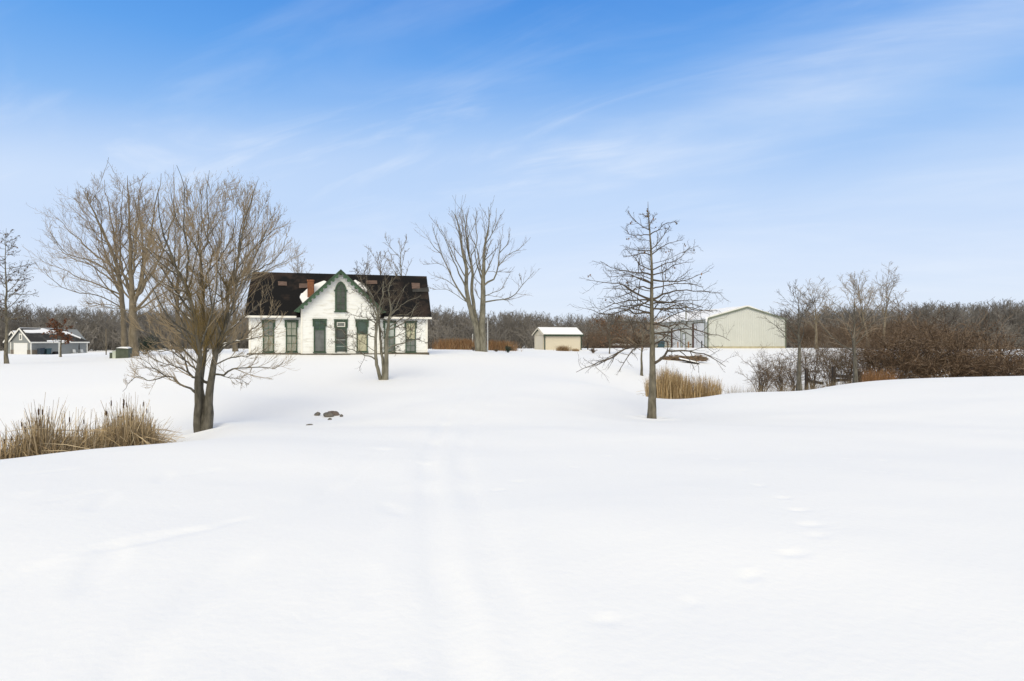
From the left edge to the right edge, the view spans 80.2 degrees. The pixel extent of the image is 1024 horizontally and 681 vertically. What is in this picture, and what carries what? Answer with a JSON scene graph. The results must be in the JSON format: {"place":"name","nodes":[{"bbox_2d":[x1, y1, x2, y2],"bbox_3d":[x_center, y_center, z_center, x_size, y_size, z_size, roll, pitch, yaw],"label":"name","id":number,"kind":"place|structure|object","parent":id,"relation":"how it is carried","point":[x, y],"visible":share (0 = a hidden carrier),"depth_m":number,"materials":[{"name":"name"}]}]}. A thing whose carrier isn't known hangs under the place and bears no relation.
{"place":"outdoors","nodes":[
{"label":"outdoors","id":0,"kind":"place"},
{"bbox_2d":[505,345,512,352],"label":"bush","id":1,"kind":"object","parent":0,"point":[507,350],"visible":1,"depth_m":61.90,"materials":[{"name":"green plant"}]},
{"bbox_2d":[0,342,1023,680],"bbox_3d":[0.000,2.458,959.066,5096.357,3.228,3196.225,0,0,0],"label":"snow ground","id":2,"kind":"structure","parent":0,"point":[526,514],"depth_m":5.48,"materials":[{"name":"white snow"}]},
{"bbox_2d":[0,229,38,363],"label":"young oak","id":3,"kind":"object","parent":2,"relation":"on","point":[6,357],"visible":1,"depth_m":38.01,"materials":[{"name":"brown plant"}]},
{"bbox_2d":[37,348,44,354],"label":"waste bin","id":4,"kind":"object","parent":2,"relation":"on","point":[40,351],"visible":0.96,"depth_m":113.41,"materials":[{"name":"blue plastic"}]},
{"bbox_2d":[3,328,89,354],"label":"grey house","id":5,"kind":"structure","parent":2,"relation":"on","point":[26,340],"depth_m":115.70,"materials":[{"name":"grey wood"}]},
{"bbox_2d":[14,343,27,353],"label":"garage door","id":6,"kind":"structure","parent":5,"relation":"in","point":[19,348],"depth_m":113.93,"materials":[{"name":"white metal"}]},
{"bbox_2d":[44,348,51,354],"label":"waste bin","id":7,"kind":"object","parent":2,"relation":"on","point":[47,351],"visible":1,"depth_m":114.58,"materials":[{"name":"teal plastic"}]},
{"bbox_2d":[42,317,72,356],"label":"young oak","id":8,"kind":"object","parent":2,"relation":"on","point":[57,330],"visible":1,"depth_m":59.97,"materials":[{"name":"brown plant"}]},
{"bbox_2d":[0,392,184,459],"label":"cattails","id":9,"kind":"object","parent":2,"relation":"on","point":[41,440],"visible":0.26,"depth_m":12.20,"materials":[{"name":"beige plant"}]},
{"bbox_2d":[22,157,163,346],"bbox_3d":[-37.851,-7.097,54.349,8.759,17.149,14.945,0,0,-42],"label":"bare tree","id":10,"kind":"object","parent":2,"relation":"on","point":[122,322],"visible":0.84,"depth_m":52.93,"materials":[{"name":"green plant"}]},
{"bbox_2d":[109,351,115,357],"bbox_3d":[-31.110,1.206,47.500,0.560,0.760,0.360,0,0,0],"label":"utility pedestal","id":11,"kind":"object","parent":2,"relation":"on","point":[112,354],"visible":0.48,"depth_m":47.35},
{"bbox_2d":[115,347,132,357],"bbox_3d":[-30.341,1.026,47.500,0.940,1.070,0.920,0,0,-15],"label":"utility box","id":12,"kind":"object","parent":2,"relation":"on","point":[123,352],"visible":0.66,"depth_m":47.17,"materials":[{"name":"green"}]},
{"bbox_2d":[41,162,220,355],"bbox_3d":[-30.520,-6.665,47.949,16.474,16.180,10.003,0,0,41],"label":"bare tree","id":13,"kind":"object","parent":2,"relation":"on","point":[133,332],"visible":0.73,"depth_m":50.11,"materials":[{"name":"brown plant"}]},
{"bbox_2d":[127,335,165,353],"bbox_3d":[-33.855,0.208,55.882,2.792,2.292,3.538,0,0,21],"label":"dark shrub","id":14,"kind":"object","parent":2,"relation":"on","point":[145,343],"visible":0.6,"depth_m":55.95,"materials":[{"name":"brown plant"}]},
{"bbox_2d":[152,188,228,352],"bbox_3d":[-31.866,-7.123,60.909,7.238,16.880,7.825,0,0,-20],"label":"bare tree","id":15,"kind":"object","parent":2,"relation":"on","point":[176,316],"visible":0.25,"depth_m":59.89,"materials":[{"name":"brown plant"}]},
{"bbox_2d":[121,167,307,432],"bbox_3d":[-8.618,-1.427,17.300,5.756,8.166,4.825,0,0,-8],"label":"bare tree","id":16,"kind":"object","parent":2,"relation":"on","point":[203,416],"visible":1,"depth_m":16.96,"materials":[{"name":"brown plant"}]},
{"bbox_2d":[209,222,256,351],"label":"bare tree","id":17,"kind":"object","parent":2,"relation":"on","point":[234,346],"visible":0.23,"depth_m":61.82,"materials":[{"name":"brown plant"}]},
{"bbox_2d":[288,251,324,273],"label":"bare tree","id":18,"kind":"object","parent":2,"relation":"on","point":[297,265],"visible":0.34,"depth_m":70.00,"materials":[{"name":"brown plant"}]},
{"bbox_2d":[323,412,333,416],"bbox_3d":[-6.018,2.470,19.955,0.357,0.224,0.260,0,0,-14],"label":"rock","id":19,"kind":"object","parent":2,"relation":"on","point":[327,414],"visible":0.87,"depth_m":19.87,"materials":[{"name":"grey stone"}]},
{"bbox_2d":[328,411,339,415],"bbox_3d":[-5.923,2.463,20.281,0.455,0.242,0.354,7,1,10],"label":"rock","id":20,"kind":"object","parent":2,"relation":"on","point":[335,413],"visible":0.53,"depth_m":20.17,"materials":[{"name":"grey stone"}]},
{"bbox_2d":[244,269,431,354],"bbox_3d":[-12.958,-1.745,46.454,13.021,6.770,7.710,0,0,-14],"label":"farmhouse","id":21,"kind":"object","parent":2,"relation":"on","point":[310,303],"visible":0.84,"depth_m":43.63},
{"bbox_2d":[261,320,274,352],"bbox_3d":[-17.126,-0.291,42.722,0.928,2.323,0.140,0,0,-14],"label":"window","id":22,"kind":"structure","parent":21,"relation":"in","point":[265,342],"depth_m":42.74,"materials":[{"name":"green glass"}]},
{"bbox_2d":[284,320,298,352],"bbox_3d":[-15.639,-0.303,43.095,0.951,2.323,0.140,0,0,-14],"label":"window","id":23,"kind":"structure","parent":21,"relation":"in","point":[291,326],"depth_m":43.10,"materials":[{"name":"glass"}]},
{"bbox_2d":[312,319,326,352],"bbox_3d":[-13.626,-0.331,43.034,0.986,2.416,0.140,0,0,-14],"label":"window","id":24,"kind":"structure","parent":21,"relation":"in","point":[319,329],"depth_m":43.06,"materials":[{"name":"teal glass"}]},
{"bbox_2d":[334,319,347,351],"bbox_3d":[-12.213,-0.344,43.393,0.979,2.355,0.130,0,0,-14],"label":"door","id":25,"kind":"structure","parent":21,"relation":"in","point":[342,324],"depth_m":43.40,"materials":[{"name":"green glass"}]},
{"bbox_2d":[334,281,347,311],"bbox_3d":[-12.227,-3.117,43.390,0.951,2.205,0.130,0,0,-14],"label":"arched window","id":26,"kind":"structure","parent":21,"relation":"in","point":[340,290],"depth_m":43.41,"materials":[{"name":"green glass"}]},
{"bbox_2d":[355,319,368,352],"bbox_3d":[-10.788,-0.332,43.746,0.965,2.405,0.140,0,0,-14],"label":"window","id":27,"kind":"structure","parent":21,"relation":"in","point":[363,326],"depth_m":43.77,"materials":[{"name":"teal glass"}]},
{"bbox_2d":[383,321,395,352],"bbox_3d":[-9.012,-0.284,44.759,0.972,2.366,0.140,0,0,-14],"label":"window","id":28,"kind":"structure","parent":21,"relation":"in","point":[391,342],"depth_m":44.80,"materials":[{"name":"green glass"}]},
{"bbox_2d":[404,321,416,352],"bbox_3d":[-7.528,-0.271,45.132,0.955,2.375,0.140,0,0,-14],"label":"window","id":29,"kind":"structure","parent":21,"relation":"in","point":[411,347],"depth_m":45.14,"materials":[{"name":"green glass"}]},
{"bbox_2d":[356,245,373,274],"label":"bare tree","id":30,"kind":"object","parent":2,"relation":"on","point":[368,266],"visible":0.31,"depth_m":59.81,"materials":[{"name":"brown plant"}]},
{"bbox_2d":[321,258,428,379],"bbox_3d":[-6.800,-1.052,29.872,5.456,6.261,3.512,0,0,-8],"label":"bare tree","id":31,"kind":"object","parent":2,"relation":"on","point":[384,362],"visible":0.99,"depth_m":29.94,"materials":[{"name":"brown plant"}]},
{"bbox_2d":[364,245,393,274],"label":"bare tree","id":32,"kind":"object","parent":2,"relation":"on","point":[379,262],"visible":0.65,"depth_m":59.75,"materials":[{"name":"brown plant"}]},
{"bbox_2d":[381,234,413,275],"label":"bare tree","id":33,"kind":"object","parent":2,"relation":"on","point":[401,271],"visible":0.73,"depth_m":62.02,"materials":[{"name":"brown plant"}]},
{"bbox_2d":[428,337,474,349],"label":"dry grass","id":34,"kind":"structure","parent":2,"relation":"on","point":[460,344],"depth_m":69.25,"materials":[{"name":"brown plant"}]},
{"bbox_2d":[411,195,540,351],"bbox_3d":[-3.654,-6.155,54.055,12.335,14.620,8.829,0,0,0],"label":"bare tree","id":35,"kind":"object","parent":2,"relation":"on","point":[480,337],"visible":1,"depth_m":54.92,"materials":[{"name":"brown plant"}]},
{"bbox_2d":[487,319,487,351],"bbox_3d":[-2.286,-0.330,57.000,0.110,3.350,0.105,0,0,0],"label":"pole","id":36,"kind":"object","parent":2,"relation":"on","point":[487,335],"visible":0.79,"depth_m":56.95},
{"bbox_2d":[486,340,522,351],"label":"dry grass","id":37,"kind":"structure","parent":2,"relation":"on","point":[498,345],"depth_m":70.27,"materials":[{"name":"brown plant"}]},
{"bbox_2d":[0,298,1023,350],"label":"woods","id":38,"kind":"object","parent":2,"relation":"on","point":[511,328],"visible":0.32,"depth_m":162.23,"materials":[{"name":"brown plant"}]},
{"bbox_2d":[532,327,583,349],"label":"shed","id":39,"kind":"structure","parent":2,"relation":"on","point":[548,338],"depth_m":81.21,"materials":[{"name":"white"}]},
{"bbox_2d":[535,335,543,349],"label":"door","id":40,"kind":"structure","parent":39,"relation":"in","point":[539,339],"depth_m":81.54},
{"bbox_2d":[553,345,571,350],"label":"dry grass","id":41,"kind":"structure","parent":2,"relation":"on","point":[562,348],"depth_m":75.66,"materials":[{"name":"brown plant"}]},
{"bbox_2d":[585,314,639,353],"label":"young oak","id":42,"kind":"object","parent":2,"relation":"on","point":[603,324],"visible":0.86,"depth_m":70.09,"materials":[{"name":"brown plant"}]},
{"bbox_2d":[582,329,657,347],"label":"scrub","id":43,"kind":"object","parent":2,"relation":"on","point":[592,342],"visible":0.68,"depth_m":101.64,"materials":[{"name":"brown plant"}]},
{"bbox_2d":[613,310,672,375],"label":"young oak","id":44,"kind":"object","parent":2,"relation":"on","point":[642,338],"visible":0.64,"depth_m":41.98,"materials":[{"name":"brown plant"}]},
{"bbox_2d":[573,206,736,418],"bbox_3d":[4.614,-0.886,19.280,5.983,6.917,4.257,0,0,0],"label":"pin oak","id":45,"kind":"object","parent":2,"relation":"on","point":[651,412],"visible":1,"depth_m":18.91,"materials":[{"name":"brown plant"}]},
{"bbox_2d":[657,341,664,347],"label":"waste bin","id":46,"kind":"object","parent":2,"relation":"on","point":[660,344],"visible":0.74,"depth_m":96.57,"materials":[{"name":"teal plastic"}]},
{"bbox_2d":[638,361,728,398],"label":"cattails","id":47,"kind":"object","parent":2,"relation":"on","point":[672,386],"visible":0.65,"depth_m":28.02,"materials":[{"name":"beige plant"}]},
{"bbox_2d":[659,354,708,361],"bbox_3d":[17.245,1.745,60.936,5.282,0.808,1.667,0,0,-3],"label":"brush pile","id":48,"kind":"object","parent":2,"relation":"on","point":[699,357],"visible":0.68,"depth_m":60.83,"materials":[{"name":"brown plant"}]},
{"bbox_2d":[679,358,698,363],"bbox_3d":[17.303,2.043,59.312,1.825,0.742,1.000,0,0,8],"label":"plank dock","id":49,"kind":"object","parent":2,"relation":"on","point":[688,361],"visible":0.8,"depth_m":58.89,"materials":[{"name":"white"}]},
{"bbox_2d":[692,323,693,347],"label":"steel post","id":50,"kind":"object","parent":2,"relation":"on","point":[693,337],"visible":0.73,"depth_m":93.36,"materials":[{"name":"grey metal"}]},
{"bbox_2d":[654,305,786,347],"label":"pole barn","id":51,"kind":"structure","parent":2,"relation":"on","point":[748,326],"depth_m":95.27,"materials":[{"name":"metal"}]},
{"bbox_2d":[671,328,680,347],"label":"roller door","id":52,"kind":"structure","parent":51,"relation":"in","point":[676,333],"depth_m":105.24,"materials":[{"name":"white metal"}]},
{"bbox_2d":[682,333,685,347],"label":"walk door","id":53,"kind":"structure","parent":51,"relation":"in","point":[683,334],"depth_m":102.07,"materials":[{"name":"white metal"}]},
{"bbox_2d":[694,322,704,347],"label":"roller door","id":54,"kind":"structure","parent":51,"relation":"in","point":[702,325],"depth_m":96.64,"materials":[{"name":"white metal"}]},
{"bbox_2d":[735,342,802,391],"bbox_3d":[14.295,1.678,34.226,3.139,3.233,3.123,0,0,41],"label":"bare shrub","id":55,"kind":"object","parent":2,"relation":"on","point":[768,378],"visible":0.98,"depth_m":33.94,"materials":[{"name":"brown plant"}]},
{"bbox_2d":[752,347,796,391],"bbox_3d":[15.288,1.819,35.241,2.531,2.940,2.549,0,0,0],"label":"bare shrub","id":56,"kind":"object","parent":2,"relation":"on","point":[780,378],"visible":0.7,"depth_m":34.95,"materials":[{"name":"brown plant"}]},
{"bbox_2d":[760,279,819,390],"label":"bare tree","id":57,"kind":"object","parent":2,"relation":"on","point":[798,382],"visible":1,"depth_m":27.95,"materials":[{"name":"brown plant"}]},
{"bbox_2d":[767,345,827,390],"bbox_3d":[16.669,1.989,35.974,2.792,3.421,3.964,0,0,0],"label":"bare shrub","id":58,"kind":"object","parent":2,"relation":"on","point":[792,377],"visible":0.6,"depth_m":35.94,"materials":[{"name":"brown plant"}]},
{"bbox_2d":[723,375,874,393],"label":"dry grass","id":59,"kind":"structure","parent":2,"relation":"on","point":[788,386],"depth_m":31.06,"materials":[{"name":"beige plant"}]},
{"bbox_2d":[776,276,838,347],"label":"bare tree","id":60,"kind":"object","parent":2,"relation":"on","point":[815,322],"visible":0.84,"depth_m":85.10,"materials":[{"name":"brown plant"}]},
{"bbox_2d":[785,330,865,388],"bbox_3d":[18.676,1.369,35.076,5.540,4.403,3.925,0,0,35],"label":"bare shrub","id":61,"kind":"object","parent":2,"relation":"on","point":[818,370],"visible":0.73,"depth_m":35.74,"materials":[{"name":"brown plant"}]},
{"bbox_2d":[791,331,867,386],"bbox_3d":[19.296,1.261,36.527,3.838,3.795,4.728,0,0,0],"label":"bare shrub","id":62,"kind":"object","parent":2,"relation":"on","point":[832,360],"visible":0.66,"depth_m":36.80,"materials":[{"name":"brown plant"}]},
{"bbox_2d":[805,367,861,388],"bbox_3d":[17.210,2.228,32.477,3.699,1.644,0.234,0,0,-16],"label":"wooden fence","id":63,"kind":"object","parent":2,"relation":"on","point":[835,376],"visible":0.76,"depth_m":32.42,"materials":[{"name":"brown wood"}]},
{"bbox_2d":[802,325,882,383],"bbox_3d":[20.579,0.929,37.305,4.284,4.298,4.789,0,0,-19],"label":"bare shrub","id":64,"kind":"object","parent":2,"relation":"on","point":[850,359],"visible":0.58,"depth_m":36.55,"materials":[{"name":"brown plant"}]},
{"bbox_2d":[808,273,891,382],"bbox_3d":[17.356,-0.614,31.034,3.612,5.896,3.855,0,0,-43],"label":"bare tree","id":65,"kind":"object","parent":2,"relation":"on","point":[855,373],"visible":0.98,"depth_m":30.88,"materials":[{"name":"brown plant"}]},
{"bbox_2d":[839,331,884,378],"bbox_3d":[21.607,1.079,37.258,3.105,3.842,4.461,0,0,24],"label":"bare shrub","id":66,"kind":"object","parent":2,"relation":"on","point":[872,355],"visible":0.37,"depth_m":36.97,"materials":[{"name":"brown plant"}]},
{"bbox_2d":[845,269,883,346],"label":"bare tree","id":67,"kind":"object","parent":2,"relation":"on","point":[855,285],"visible":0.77,"depth_m":79.91,"materials":[{"name":"brown plant"}]},
{"bbox_2d":[858,368,906,381],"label":"dry grass","id":68,"kind":"structure","parent":2,"relation":"on","point":[876,377],"depth_m":32.92,"materials":[{"name":"brown plant"}]},
{"bbox_2d":[786,311,982,348],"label":"scrub","id":69,"kind":"object","parent":2,"relation":"on","point":[808,329],"visible":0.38,"depth_m":103.09,"materials":[{"name":"brown plant"}]},
{"bbox_2d":[863,262,907,341],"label":"bare tree","id":70,"kind":"object","parent":2,"relation":"on","point":[886,303],"visible":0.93,"depth_m":81.94,"materials":[{"name":"brown plant"}]},
{"bbox_2d":[884,292,915,323],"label":"bare tree","id":71,"kind":"object","parent":2,"relation":"on","point":[894,303],"visible":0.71,"depth_m":120.23,"materials":[{"name":"brown plant"}]},
{"bbox_2d":[823,299,1023,379],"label":"bramble thicket","id":72,"kind":"object","parent":2,"relation":"on","point":[919,360],"visible":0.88,"depth_m":34.98,"materials":[{"name":"brown plant"}]},
{"bbox_2d":[0,0,1023,329],"label":"sky","id":73,"kind":"structure","parent":0,"point":[803,141],"materials":[{"name":"blue"}]}
]}

